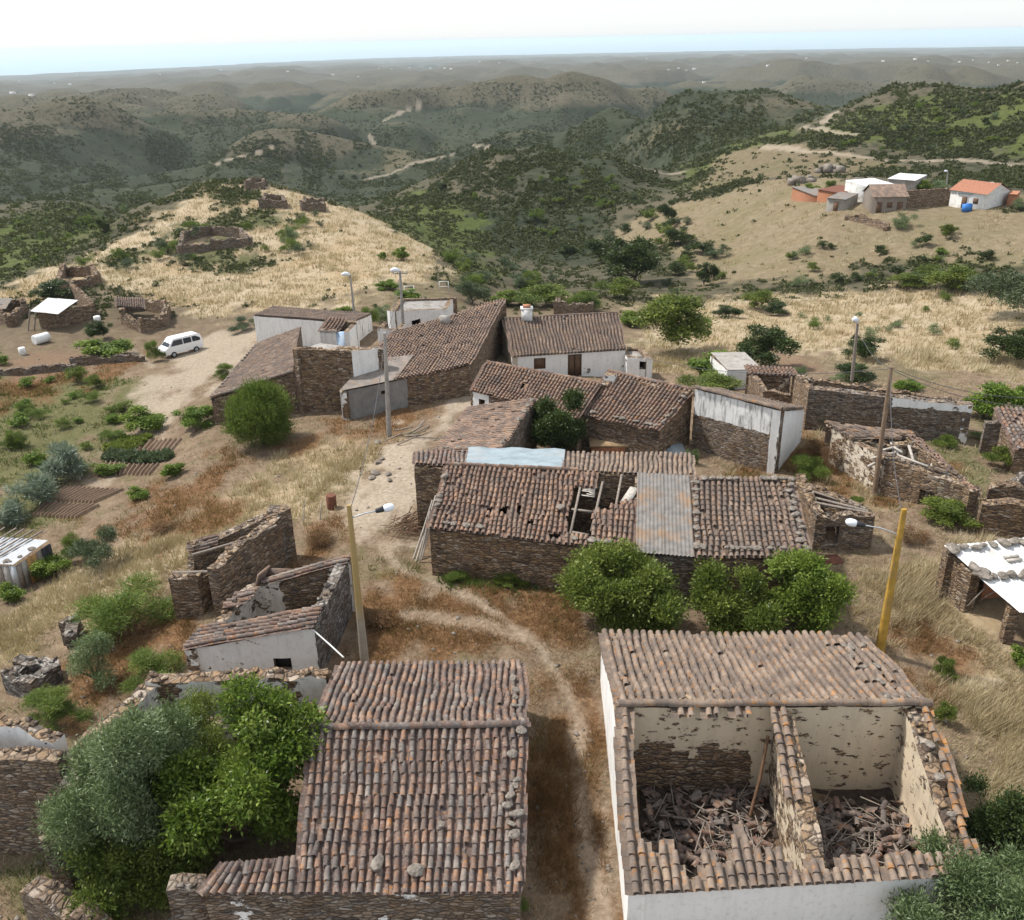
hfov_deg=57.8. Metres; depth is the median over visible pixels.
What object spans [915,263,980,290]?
shrub
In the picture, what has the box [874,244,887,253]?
shrub
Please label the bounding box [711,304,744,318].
shrub
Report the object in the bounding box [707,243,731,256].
shrub
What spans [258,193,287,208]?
ruined pen
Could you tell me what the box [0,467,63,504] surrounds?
shrubs
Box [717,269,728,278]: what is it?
shrub
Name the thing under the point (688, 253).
shrub
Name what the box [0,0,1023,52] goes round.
sky
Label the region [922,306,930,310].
shrub
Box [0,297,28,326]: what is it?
ruined pen
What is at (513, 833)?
stone
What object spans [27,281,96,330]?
lean to
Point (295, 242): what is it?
shrub
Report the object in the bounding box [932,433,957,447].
shrub
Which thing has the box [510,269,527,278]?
shrub
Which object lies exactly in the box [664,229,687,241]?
shrub
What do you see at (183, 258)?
shrub
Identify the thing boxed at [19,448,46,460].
shrub
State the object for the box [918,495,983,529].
shrub
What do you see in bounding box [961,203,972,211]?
plastic tank
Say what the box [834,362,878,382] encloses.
tree
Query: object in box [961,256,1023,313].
tree
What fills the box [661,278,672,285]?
shrub
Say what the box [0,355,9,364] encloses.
shrub
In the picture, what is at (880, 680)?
stone
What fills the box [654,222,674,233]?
shrub
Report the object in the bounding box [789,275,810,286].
shrub
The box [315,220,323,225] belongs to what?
shrub
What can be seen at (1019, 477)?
stone wall
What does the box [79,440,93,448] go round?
shrub
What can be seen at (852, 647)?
stone
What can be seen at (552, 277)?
shrub
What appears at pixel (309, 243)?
shrub
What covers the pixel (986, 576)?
stone
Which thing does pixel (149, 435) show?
vegetable plant
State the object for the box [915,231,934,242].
shrub
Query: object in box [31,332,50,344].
water tank
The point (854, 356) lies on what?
utility pole
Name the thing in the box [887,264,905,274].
shrub
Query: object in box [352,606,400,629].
shrub
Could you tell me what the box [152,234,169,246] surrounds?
shrub
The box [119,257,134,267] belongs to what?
shrub
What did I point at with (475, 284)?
shrub
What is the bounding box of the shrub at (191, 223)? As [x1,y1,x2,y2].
[182,220,209,229]
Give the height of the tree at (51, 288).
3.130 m
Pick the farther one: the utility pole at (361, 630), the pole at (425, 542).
the pole at (425, 542)
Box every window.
[534,358,544,368]
[887,202,892,207]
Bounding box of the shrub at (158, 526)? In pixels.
[146,518,181,534]
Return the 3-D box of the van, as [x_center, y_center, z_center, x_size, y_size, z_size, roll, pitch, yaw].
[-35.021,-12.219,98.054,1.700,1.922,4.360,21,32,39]
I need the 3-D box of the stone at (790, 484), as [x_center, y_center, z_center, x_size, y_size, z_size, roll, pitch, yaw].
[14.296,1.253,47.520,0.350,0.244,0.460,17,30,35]
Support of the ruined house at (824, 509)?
on the ground at (280, 88)
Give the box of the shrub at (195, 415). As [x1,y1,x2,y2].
[170,405,214,428]
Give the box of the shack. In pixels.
[0,537,52,588]
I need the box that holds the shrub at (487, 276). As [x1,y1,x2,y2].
[476,270,495,282]
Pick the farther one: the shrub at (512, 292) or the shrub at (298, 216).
the shrub at (298, 216)
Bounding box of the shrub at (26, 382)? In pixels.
[17,376,35,387]
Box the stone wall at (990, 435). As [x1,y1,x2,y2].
[978,420,1023,453]
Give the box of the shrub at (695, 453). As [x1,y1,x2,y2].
[686,448,699,463]
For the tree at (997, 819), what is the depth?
29.89 m
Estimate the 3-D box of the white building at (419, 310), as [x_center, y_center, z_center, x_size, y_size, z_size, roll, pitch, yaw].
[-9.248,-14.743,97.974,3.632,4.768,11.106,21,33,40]
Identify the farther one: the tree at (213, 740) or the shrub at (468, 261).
the shrub at (468, 261)
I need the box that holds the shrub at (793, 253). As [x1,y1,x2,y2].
[790,250,799,258]
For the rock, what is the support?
on the ground at (280, 88)
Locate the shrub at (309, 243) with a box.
[306,241,315,246]
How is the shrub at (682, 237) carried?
on the ground at (280, 88)
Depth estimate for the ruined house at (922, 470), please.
54.80 m
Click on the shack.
(19, 574)
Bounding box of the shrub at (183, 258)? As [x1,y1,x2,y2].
[173,252,192,264]
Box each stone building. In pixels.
[691,385,803,473]
[790,373,973,444]
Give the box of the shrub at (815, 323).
[805,316,823,327]
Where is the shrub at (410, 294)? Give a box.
[391,288,420,297]
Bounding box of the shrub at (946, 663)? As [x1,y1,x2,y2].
[932,655,959,681]
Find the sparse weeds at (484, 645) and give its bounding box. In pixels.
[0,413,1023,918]
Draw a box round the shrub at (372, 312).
[361,305,378,322]
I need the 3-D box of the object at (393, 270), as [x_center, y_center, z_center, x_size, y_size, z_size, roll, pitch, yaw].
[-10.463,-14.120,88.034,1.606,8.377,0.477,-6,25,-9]
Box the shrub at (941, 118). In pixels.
[933,116,945,121]
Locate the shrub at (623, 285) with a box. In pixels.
[593,276,639,296]
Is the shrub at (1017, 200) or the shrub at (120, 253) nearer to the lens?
the shrub at (120, 253)
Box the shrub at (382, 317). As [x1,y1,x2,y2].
[373,303,390,323]
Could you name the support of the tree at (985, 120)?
on the ground at (280, 88)
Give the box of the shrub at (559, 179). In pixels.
[557,177,565,181]
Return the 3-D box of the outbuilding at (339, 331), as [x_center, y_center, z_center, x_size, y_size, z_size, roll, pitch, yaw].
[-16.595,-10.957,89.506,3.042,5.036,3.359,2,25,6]
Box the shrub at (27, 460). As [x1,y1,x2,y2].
[22,453,46,465]
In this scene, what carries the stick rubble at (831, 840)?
on the ground at (280, 88)
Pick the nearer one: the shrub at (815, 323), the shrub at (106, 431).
the shrub at (106, 431)
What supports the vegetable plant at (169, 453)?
on the ground at (280, 88)
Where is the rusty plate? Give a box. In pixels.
[823,554,843,564]
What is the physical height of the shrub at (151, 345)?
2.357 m
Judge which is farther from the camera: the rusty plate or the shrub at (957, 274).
the shrub at (957, 274)
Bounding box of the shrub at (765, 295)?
[740,288,785,307]
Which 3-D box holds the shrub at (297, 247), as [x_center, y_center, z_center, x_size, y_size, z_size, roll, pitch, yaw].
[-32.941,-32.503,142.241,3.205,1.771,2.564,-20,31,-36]
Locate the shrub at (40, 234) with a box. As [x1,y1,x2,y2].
[37,231,45,236]
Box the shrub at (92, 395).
[76,389,98,402]
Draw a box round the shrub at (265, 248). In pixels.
[260,244,268,249]
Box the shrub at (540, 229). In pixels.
[537,228,547,233]
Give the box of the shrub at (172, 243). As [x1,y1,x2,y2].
[165,240,183,250]
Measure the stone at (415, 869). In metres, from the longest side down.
0.518 x 0.472 x 0.273 m
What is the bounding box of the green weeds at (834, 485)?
[0,349,994,919]
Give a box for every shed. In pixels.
[744,364,797,402]
[791,186,820,201]
[817,185,847,202]
[826,192,858,211]
[934,537,1023,644]
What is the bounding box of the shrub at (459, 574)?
[445,570,477,583]
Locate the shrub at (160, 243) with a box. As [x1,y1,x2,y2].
[152,239,167,251]
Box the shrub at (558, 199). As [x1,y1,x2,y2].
[552,196,563,202]
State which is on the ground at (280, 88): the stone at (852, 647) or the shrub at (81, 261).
the shrub at (81, 261)
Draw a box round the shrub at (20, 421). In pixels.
[4,415,28,427]
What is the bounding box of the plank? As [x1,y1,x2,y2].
[1003,554,1022,561]
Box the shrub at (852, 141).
[848,138,857,143]
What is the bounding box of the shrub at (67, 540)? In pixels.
[57,531,87,560]
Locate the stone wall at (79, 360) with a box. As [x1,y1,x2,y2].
[69,353,144,365]
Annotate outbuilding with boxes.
[318,317,359,346]
[377,321,405,343]
[624,347,652,378]
[710,352,757,389]
[845,178,892,201]
[887,173,926,190]
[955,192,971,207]
[1006,191,1019,205]
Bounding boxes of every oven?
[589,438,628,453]
[666,443,685,454]
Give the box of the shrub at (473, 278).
[462,274,483,285]
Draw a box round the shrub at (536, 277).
[522,270,542,281]
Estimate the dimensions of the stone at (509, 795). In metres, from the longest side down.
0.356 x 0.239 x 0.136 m
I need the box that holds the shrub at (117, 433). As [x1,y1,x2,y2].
[103,429,132,442]
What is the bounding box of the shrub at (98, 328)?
[81,319,113,337]
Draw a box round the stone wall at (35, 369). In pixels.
[0,363,76,375]
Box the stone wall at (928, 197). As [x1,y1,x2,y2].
[906,187,950,207]
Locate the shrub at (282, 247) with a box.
[278,245,289,252]
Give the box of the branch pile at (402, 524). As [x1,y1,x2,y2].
[380,506,422,540]
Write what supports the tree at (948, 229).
on the ground at (280, 88)
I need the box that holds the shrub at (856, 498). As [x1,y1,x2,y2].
[849,495,865,506]
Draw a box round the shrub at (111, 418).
[105,413,121,423]
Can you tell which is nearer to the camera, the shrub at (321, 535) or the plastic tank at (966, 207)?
the shrub at (321, 535)
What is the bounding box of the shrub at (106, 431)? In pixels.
[95,428,120,440]
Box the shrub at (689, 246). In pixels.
[683,239,702,250]
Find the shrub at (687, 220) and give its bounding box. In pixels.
[681,215,691,224]
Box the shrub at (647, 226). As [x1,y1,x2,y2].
[639,221,651,229]
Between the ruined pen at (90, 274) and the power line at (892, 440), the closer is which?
the power line at (892, 440)
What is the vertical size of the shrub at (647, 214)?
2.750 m
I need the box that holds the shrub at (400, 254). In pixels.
[391,246,410,258]
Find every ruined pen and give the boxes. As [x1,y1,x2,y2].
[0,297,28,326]
[0,654,63,698]
[54,262,101,288]
[114,296,171,332]
[175,224,252,255]
[243,177,267,188]
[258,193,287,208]
[299,196,325,211]
[553,294,594,313]
[844,213,889,230]
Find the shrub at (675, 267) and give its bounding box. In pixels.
[666,261,687,273]
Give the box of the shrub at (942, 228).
[938,225,959,232]
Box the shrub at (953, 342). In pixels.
[944,338,962,348]
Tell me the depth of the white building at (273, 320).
96.68 m
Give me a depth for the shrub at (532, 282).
141.73 m
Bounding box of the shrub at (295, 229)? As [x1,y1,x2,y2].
[284,223,300,231]
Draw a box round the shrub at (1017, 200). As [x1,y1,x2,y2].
[1010,197,1023,208]
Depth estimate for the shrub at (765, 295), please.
122.14 m
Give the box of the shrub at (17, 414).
[12,411,30,420]
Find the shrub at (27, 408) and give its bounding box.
[12,402,35,416]
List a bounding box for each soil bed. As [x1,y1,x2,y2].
[32,500,99,518]
[47,485,123,503]
[105,460,159,475]
[137,437,181,451]
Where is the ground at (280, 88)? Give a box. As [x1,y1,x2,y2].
[0,46,1023,919]
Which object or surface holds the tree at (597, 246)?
on the ground at (280, 88)
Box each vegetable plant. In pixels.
[100,442,111,450]
[102,451,115,461]
[122,453,132,462]
[127,452,137,461]
[128,437,138,444]
[129,442,137,449]
[136,440,144,446]
[137,448,148,454]
[139,456,146,463]
[143,451,153,461]
[145,433,153,439]
[151,454,159,462]
[161,446,173,454]
[162,454,170,460]
[163,450,174,458]
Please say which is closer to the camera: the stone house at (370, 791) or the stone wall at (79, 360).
the stone house at (370, 791)
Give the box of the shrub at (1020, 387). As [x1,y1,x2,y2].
[1008,384,1023,405]
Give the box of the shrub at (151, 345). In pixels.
[143,340,165,360]
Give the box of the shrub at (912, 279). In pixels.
[887,272,933,286]
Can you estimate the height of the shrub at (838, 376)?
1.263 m
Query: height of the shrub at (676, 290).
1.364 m
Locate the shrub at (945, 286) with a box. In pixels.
[940,280,964,291]
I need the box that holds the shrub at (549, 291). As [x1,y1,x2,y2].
[510,283,571,306]
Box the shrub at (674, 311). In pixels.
[628,288,717,345]
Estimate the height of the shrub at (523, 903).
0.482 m
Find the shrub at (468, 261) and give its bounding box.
[462,257,475,264]
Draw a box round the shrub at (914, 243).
[909,239,921,246]
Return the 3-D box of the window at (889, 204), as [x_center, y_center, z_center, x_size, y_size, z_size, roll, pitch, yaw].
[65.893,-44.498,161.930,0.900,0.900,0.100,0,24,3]
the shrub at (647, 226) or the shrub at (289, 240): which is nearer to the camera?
the shrub at (289, 240)
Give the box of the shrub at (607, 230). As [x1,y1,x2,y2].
[602,228,617,236]
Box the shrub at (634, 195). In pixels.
[628,193,637,198]
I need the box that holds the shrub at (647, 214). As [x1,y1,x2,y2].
[641,208,657,218]
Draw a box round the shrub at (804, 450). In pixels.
[795,437,818,457]
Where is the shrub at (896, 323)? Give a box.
[887,319,903,326]
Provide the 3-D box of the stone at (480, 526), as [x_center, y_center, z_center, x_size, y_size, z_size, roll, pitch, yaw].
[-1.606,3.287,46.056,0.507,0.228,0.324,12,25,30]
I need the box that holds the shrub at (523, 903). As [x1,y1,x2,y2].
[521,895,530,913]
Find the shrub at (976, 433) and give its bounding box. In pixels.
[967,430,981,440]
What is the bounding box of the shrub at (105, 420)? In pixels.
[104,413,117,422]
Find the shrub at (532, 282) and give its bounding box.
[523,279,537,288]
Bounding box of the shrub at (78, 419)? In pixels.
[72,416,83,421]
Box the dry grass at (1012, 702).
[0,176,1023,807]
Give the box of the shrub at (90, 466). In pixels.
[79,463,98,475]
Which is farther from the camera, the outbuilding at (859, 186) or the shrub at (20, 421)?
the outbuilding at (859, 186)
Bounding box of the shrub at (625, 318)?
[619,310,641,325]
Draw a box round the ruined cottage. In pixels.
[182,554,355,672]
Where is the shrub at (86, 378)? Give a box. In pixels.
[81,375,106,386]
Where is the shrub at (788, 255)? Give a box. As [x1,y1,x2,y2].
[785,251,795,258]
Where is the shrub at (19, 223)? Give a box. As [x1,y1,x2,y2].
[14,220,22,225]
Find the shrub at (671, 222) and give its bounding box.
[661,217,677,226]
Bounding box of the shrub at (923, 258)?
[920,256,931,260]
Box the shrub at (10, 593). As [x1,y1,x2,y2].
[0,581,29,602]
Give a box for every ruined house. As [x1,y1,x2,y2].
[0,710,69,854]
[19,666,332,919]
[168,504,296,619]
[795,474,874,550]
[822,420,982,520]
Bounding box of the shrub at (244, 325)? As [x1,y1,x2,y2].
[225,315,254,332]
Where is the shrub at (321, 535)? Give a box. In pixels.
[303,526,335,546]
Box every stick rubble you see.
[640,778,772,875]
[814,790,912,868]
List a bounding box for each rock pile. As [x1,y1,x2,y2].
[787,175,816,185]
[814,163,846,172]
[850,176,872,179]
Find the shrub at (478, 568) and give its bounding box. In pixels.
[464,565,484,582]
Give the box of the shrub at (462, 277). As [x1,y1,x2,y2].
[455,273,469,280]
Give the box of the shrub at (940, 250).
[936,247,948,254]
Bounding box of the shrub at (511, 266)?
[497,256,521,272]
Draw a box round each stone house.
[196,659,530,919]
[209,327,302,424]
[292,343,384,412]
[339,300,506,420]
[412,446,812,605]
[434,398,536,451]
[467,298,505,352]
[469,360,693,454]
[862,184,909,213]
[992,406,1023,473]
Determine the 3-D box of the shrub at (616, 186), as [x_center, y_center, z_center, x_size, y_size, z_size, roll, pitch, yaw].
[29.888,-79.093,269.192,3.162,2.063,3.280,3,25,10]
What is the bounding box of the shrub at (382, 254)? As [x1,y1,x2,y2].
[377,252,386,258]
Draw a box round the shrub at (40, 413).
[27,408,50,417]
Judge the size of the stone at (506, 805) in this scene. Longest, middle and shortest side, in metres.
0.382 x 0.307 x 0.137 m
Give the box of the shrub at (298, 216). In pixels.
[292,212,305,219]
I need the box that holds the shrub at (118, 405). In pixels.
[113,399,133,411]
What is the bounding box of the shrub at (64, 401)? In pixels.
[59,397,71,403]
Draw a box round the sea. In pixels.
[0,31,1023,75]
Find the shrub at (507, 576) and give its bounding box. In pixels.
[493,572,529,588]
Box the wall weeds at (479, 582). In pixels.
[436,572,558,597]
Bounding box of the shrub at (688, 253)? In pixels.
[678,250,695,259]
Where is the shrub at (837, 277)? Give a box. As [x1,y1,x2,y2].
[828,272,845,280]
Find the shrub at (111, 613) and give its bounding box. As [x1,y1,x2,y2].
[65,568,175,644]
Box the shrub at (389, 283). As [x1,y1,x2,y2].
[373,278,399,290]
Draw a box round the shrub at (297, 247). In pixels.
[287,244,305,252]
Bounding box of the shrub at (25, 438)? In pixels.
[2,435,28,445]
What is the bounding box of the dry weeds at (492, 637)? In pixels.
[0,361,1023,919]
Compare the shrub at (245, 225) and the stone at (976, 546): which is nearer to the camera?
the stone at (976, 546)
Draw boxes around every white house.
[502,304,626,376]
[598,628,980,919]
[949,179,1012,209]
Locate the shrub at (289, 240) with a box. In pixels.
[283,238,295,246]
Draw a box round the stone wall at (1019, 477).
[1010,472,1023,485]
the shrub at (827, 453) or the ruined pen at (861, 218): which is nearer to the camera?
the shrub at (827, 453)
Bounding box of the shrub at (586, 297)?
[562,290,603,309]
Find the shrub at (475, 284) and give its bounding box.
[469,282,479,291]
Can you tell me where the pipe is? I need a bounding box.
[312,629,343,657]
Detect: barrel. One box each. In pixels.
[18,347,25,355]
[93,315,100,321]
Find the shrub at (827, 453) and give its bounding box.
[817,441,842,468]
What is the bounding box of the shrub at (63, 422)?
[53,417,75,427]
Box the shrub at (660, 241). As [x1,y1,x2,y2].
[654,237,667,244]
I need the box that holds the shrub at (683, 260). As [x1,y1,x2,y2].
[673,254,692,266]
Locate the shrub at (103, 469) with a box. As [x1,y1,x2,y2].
[93,462,126,475]
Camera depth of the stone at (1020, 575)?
42.35 m
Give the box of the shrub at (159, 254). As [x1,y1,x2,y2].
[150,247,165,257]
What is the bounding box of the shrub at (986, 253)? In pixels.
[975,249,996,257]
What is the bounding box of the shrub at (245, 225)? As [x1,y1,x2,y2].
[241,222,253,228]
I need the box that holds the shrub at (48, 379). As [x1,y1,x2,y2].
[44,376,55,382]
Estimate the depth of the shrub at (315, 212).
165.37 m
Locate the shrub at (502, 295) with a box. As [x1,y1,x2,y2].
[490,289,514,303]
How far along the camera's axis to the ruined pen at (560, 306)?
112.05 m
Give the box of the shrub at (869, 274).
[864,272,878,277]
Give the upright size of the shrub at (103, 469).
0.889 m
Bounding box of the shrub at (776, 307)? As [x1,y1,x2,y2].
[759,301,790,314]
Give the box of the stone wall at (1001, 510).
[976,480,1023,538]
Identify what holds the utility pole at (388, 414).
on the ground at (280, 88)
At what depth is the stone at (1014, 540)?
44.37 m
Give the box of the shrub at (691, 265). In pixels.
[684,262,698,271]
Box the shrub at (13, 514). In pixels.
[0,497,31,528]
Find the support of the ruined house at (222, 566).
on the ground at (280, 88)
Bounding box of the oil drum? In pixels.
[326,493,336,509]
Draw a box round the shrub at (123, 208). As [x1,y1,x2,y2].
[119,204,129,212]
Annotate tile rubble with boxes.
[642,784,772,866]
[815,796,919,867]
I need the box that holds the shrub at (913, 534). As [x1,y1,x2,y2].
[892,523,930,544]
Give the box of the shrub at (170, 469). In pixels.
[159,462,186,476]
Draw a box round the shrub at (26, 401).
[13,397,32,408]
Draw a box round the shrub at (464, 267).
[455,261,470,270]
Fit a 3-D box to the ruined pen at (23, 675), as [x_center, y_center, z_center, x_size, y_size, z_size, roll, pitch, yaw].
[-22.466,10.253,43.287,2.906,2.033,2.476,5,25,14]
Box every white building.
[253,305,372,345]
[387,297,456,328]
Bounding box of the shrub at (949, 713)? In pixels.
[931,698,958,722]
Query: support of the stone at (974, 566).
on the open shed at (961, 583)
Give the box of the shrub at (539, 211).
[528,208,544,217]
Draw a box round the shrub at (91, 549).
[62,523,119,569]
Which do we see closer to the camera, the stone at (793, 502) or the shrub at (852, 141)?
the stone at (793, 502)
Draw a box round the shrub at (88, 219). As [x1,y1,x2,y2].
[82,215,95,224]
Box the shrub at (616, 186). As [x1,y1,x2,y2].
[611,184,619,189]
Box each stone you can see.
[368,475,375,479]
[370,469,379,475]
[370,853,383,871]
[407,863,423,876]
[438,820,445,827]
[440,473,448,478]
[475,524,483,528]
[502,802,512,808]
[505,791,514,798]
[506,820,515,825]
[507,749,516,757]
[508,829,519,838]
[509,809,523,817]
[510,860,519,870]
[511,686,519,691]
[512,781,518,787]
[513,776,520,781]
[515,726,526,733]
[555,504,564,509]
[587,537,596,542]
[692,525,699,530]
[759,475,767,479]
[771,474,778,480]
[778,476,786,479]
[787,482,794,486]
[788,500,796,504]
[790,511,799,516]
[793,531,804,535]
[795,537,804,542]
[847,645,854,649]
[872,663,881,668]
[876,677,886,683]
[925,740,935,747]
[934,772,945,780]
[946,542,960,553]
[946,811,956,816]
[958,544,969,548]
[968,561,980,571]
[969,544,982,548]
[972,567,990,575]
[975,573,992,580]
[988,541,997,547]
[990,572,997,578]
[997,538,1011,546]
[997,571,1008,579]
[1006,570,1016,577]
[1008,537,1019,544]
[1018,572,1023,578]
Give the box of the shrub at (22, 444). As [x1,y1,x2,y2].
[12,442,24,448]
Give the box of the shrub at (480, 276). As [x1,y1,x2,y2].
[474,274,487,284]
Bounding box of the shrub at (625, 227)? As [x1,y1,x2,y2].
[613,223,630,231]
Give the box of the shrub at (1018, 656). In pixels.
[1010,644,1023,667]
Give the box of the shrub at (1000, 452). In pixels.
[979,445,1011,465]
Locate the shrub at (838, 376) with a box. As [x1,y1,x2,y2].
[829,373,845,381]
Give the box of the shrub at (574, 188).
[572,185,581,190]
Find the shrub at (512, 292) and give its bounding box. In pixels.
[505,289,524,303]
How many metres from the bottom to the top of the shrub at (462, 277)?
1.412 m
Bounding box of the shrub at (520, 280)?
[513,276,526,287]
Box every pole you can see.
[0,528,16,538]
[0,529,24,544]
[0,529,33,550]
[0,530,42,556]
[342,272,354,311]
[346,503,394,664]
[383,333,391,436]
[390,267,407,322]
[413,500,432,558]
[415,495,436,561]
[419,511,429,561]
[421,495,436,559]
[845,508,906,652]
[850,323,858,382]
[871,366,892,495]
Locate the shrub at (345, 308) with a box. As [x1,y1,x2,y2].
[328,305,350,311]
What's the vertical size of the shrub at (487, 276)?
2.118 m
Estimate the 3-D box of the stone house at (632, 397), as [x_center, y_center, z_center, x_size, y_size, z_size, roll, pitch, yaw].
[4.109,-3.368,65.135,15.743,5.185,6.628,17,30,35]
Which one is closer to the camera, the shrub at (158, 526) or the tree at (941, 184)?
the shrub at (158, 526)
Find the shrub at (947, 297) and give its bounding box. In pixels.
[939,290,955,300]
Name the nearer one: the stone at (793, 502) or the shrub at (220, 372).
the stone at (793, 502)
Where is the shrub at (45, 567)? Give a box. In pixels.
[27,551,72,579]
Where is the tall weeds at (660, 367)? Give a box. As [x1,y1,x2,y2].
[0,201,1021,793]
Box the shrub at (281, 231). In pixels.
[276,229,292,238]
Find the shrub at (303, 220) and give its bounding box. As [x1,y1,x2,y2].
[292,216,311,225]
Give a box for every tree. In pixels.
[27,278,71,298]
[28,689,208,883]
[58,827,221,919]
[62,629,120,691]
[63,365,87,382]
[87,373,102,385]
[95,216,110,230]
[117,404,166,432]
[138,682,243,802]
[145,671,338,862]
[216,372,296,449]
[437,183,446,188]
[453,280,493,303]
[527,386,591,450]
[549,536,692,633]
[557,244,578,258]
[583,234,620,260]
[598,234,664,281]
[655,200,677,217]
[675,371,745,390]
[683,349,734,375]
[686,556,792,635]
[694,262,720,284]
[734,321,802,366]
[750,545,862,634]
[804,183,820,187]
[825,180,836,187]
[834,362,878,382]
[840,333,887,358]
[880,821,1023,919]
[891,212,918,228]
[916,180,932,189]
[931,180,950,187]
[941,223,955,238]
[959,769,1023,872]
[961,256,1023,313]
[962,380,1023,417]
[980,117,990,123]
[989,112,999,118]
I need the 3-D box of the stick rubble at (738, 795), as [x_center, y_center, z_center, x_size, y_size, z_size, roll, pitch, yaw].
[6.730,12.446,31.372,5.215,0.783,4.524,-1,24,0]
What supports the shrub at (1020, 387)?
on the ground at (280, 88)
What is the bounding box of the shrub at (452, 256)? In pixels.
[439,247,462,260]
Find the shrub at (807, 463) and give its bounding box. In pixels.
[788,453,832,481]
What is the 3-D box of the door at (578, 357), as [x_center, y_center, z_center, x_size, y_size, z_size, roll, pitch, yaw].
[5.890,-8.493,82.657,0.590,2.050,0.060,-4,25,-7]
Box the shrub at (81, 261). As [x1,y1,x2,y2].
[73,253,93,265]
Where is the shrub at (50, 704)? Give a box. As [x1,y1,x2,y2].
[14,682,98,730]
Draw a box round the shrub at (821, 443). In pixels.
[798,434,826,461]
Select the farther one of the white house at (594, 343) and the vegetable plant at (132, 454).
the white house at (594, 343)
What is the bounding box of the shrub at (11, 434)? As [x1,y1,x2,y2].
[0,429,23,446]
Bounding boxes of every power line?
[351,339,384,506]
[643,357,884,373]
[890,374,901,507]
[893,368,1019,397]
[893,370,1019,405]
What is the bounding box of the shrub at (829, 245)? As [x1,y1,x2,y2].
[826,243,836,247]
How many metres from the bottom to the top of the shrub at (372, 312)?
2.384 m
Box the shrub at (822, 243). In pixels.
[815,240,828,247]
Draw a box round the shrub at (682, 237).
[663,225,692,241]
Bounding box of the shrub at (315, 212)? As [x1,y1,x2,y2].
[310,210,321,215]
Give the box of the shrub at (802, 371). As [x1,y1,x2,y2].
[794,365,806,374]
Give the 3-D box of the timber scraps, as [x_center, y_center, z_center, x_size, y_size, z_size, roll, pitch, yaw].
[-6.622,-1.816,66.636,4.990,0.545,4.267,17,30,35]
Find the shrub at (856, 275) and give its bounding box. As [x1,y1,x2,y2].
[849,271,865,279]
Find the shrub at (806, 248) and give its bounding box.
[797,244,812,253]
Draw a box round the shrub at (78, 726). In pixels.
[57,715,94,737]
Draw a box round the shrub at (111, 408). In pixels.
[102,405,115,411]
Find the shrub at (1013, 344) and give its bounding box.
[977,325,1023,359]
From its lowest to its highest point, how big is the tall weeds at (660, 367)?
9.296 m
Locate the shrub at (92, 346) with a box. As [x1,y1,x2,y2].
[71,337,135,357]
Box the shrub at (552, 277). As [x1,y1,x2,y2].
[547,270,558,279]
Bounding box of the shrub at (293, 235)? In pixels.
[278,227,299,242]
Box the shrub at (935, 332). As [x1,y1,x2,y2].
[926,323,943,334]
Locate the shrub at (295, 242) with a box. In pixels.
[290,240,300,249]
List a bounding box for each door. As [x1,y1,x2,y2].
[568,354,573,374]
[575,354,581,375]
[833,201,838,210]
[875,202,881,212]
[897,202,902,209]
[960,196,967,207]
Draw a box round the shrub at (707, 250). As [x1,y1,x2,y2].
[704,247,719,256]
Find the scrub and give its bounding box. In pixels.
[0,79,1023,319]
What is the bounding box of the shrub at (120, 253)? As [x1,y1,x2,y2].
[108,247,129,257]
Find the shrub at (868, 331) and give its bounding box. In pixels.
[863,326,880,337]
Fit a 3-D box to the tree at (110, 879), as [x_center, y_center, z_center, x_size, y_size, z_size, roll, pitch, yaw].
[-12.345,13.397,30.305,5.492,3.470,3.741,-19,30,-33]
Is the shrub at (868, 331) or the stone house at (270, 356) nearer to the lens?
the stone house at (270, 356)
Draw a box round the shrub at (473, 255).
[461,252,480,263]
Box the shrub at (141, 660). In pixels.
[115,645,186,694]
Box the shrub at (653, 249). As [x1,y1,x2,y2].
[646,245,657,251]
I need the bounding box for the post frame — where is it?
[439,281,448,292]
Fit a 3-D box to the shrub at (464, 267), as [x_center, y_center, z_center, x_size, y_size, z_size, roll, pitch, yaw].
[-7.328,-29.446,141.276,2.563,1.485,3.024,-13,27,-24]
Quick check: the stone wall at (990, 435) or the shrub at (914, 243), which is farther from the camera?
the shrub at (914, 243)
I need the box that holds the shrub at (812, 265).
[806,261,820,270]
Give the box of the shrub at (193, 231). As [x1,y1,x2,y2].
[183,225,199,237]
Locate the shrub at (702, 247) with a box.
[694,240,711,250]
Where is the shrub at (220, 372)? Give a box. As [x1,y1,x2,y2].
[213,362,234,378]
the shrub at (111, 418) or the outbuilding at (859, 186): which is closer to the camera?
the shrub at (111, 418)
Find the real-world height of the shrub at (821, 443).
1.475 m
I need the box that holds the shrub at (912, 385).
[891,378,926,390]
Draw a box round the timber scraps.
[383,420,442,444]
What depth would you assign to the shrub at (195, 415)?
74.71 m
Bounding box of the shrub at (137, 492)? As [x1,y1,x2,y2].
[125,485,149,499]
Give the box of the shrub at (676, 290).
[668,286,682,294]
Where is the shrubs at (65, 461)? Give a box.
[34,439,90,483]
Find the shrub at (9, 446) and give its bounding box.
[1,441,20,449]
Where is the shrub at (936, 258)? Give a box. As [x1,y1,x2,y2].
[931,254,941,260]
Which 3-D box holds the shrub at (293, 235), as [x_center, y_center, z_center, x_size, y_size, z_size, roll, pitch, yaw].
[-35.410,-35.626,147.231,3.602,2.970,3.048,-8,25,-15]
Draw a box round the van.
[158,331,203,357]
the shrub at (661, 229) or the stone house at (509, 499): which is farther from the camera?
the shrub at (661, 229)
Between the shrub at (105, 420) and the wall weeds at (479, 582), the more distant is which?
the shrub at (105, 420)
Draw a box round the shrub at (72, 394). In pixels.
[64,391,78,397]
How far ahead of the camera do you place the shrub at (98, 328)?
103.76 m

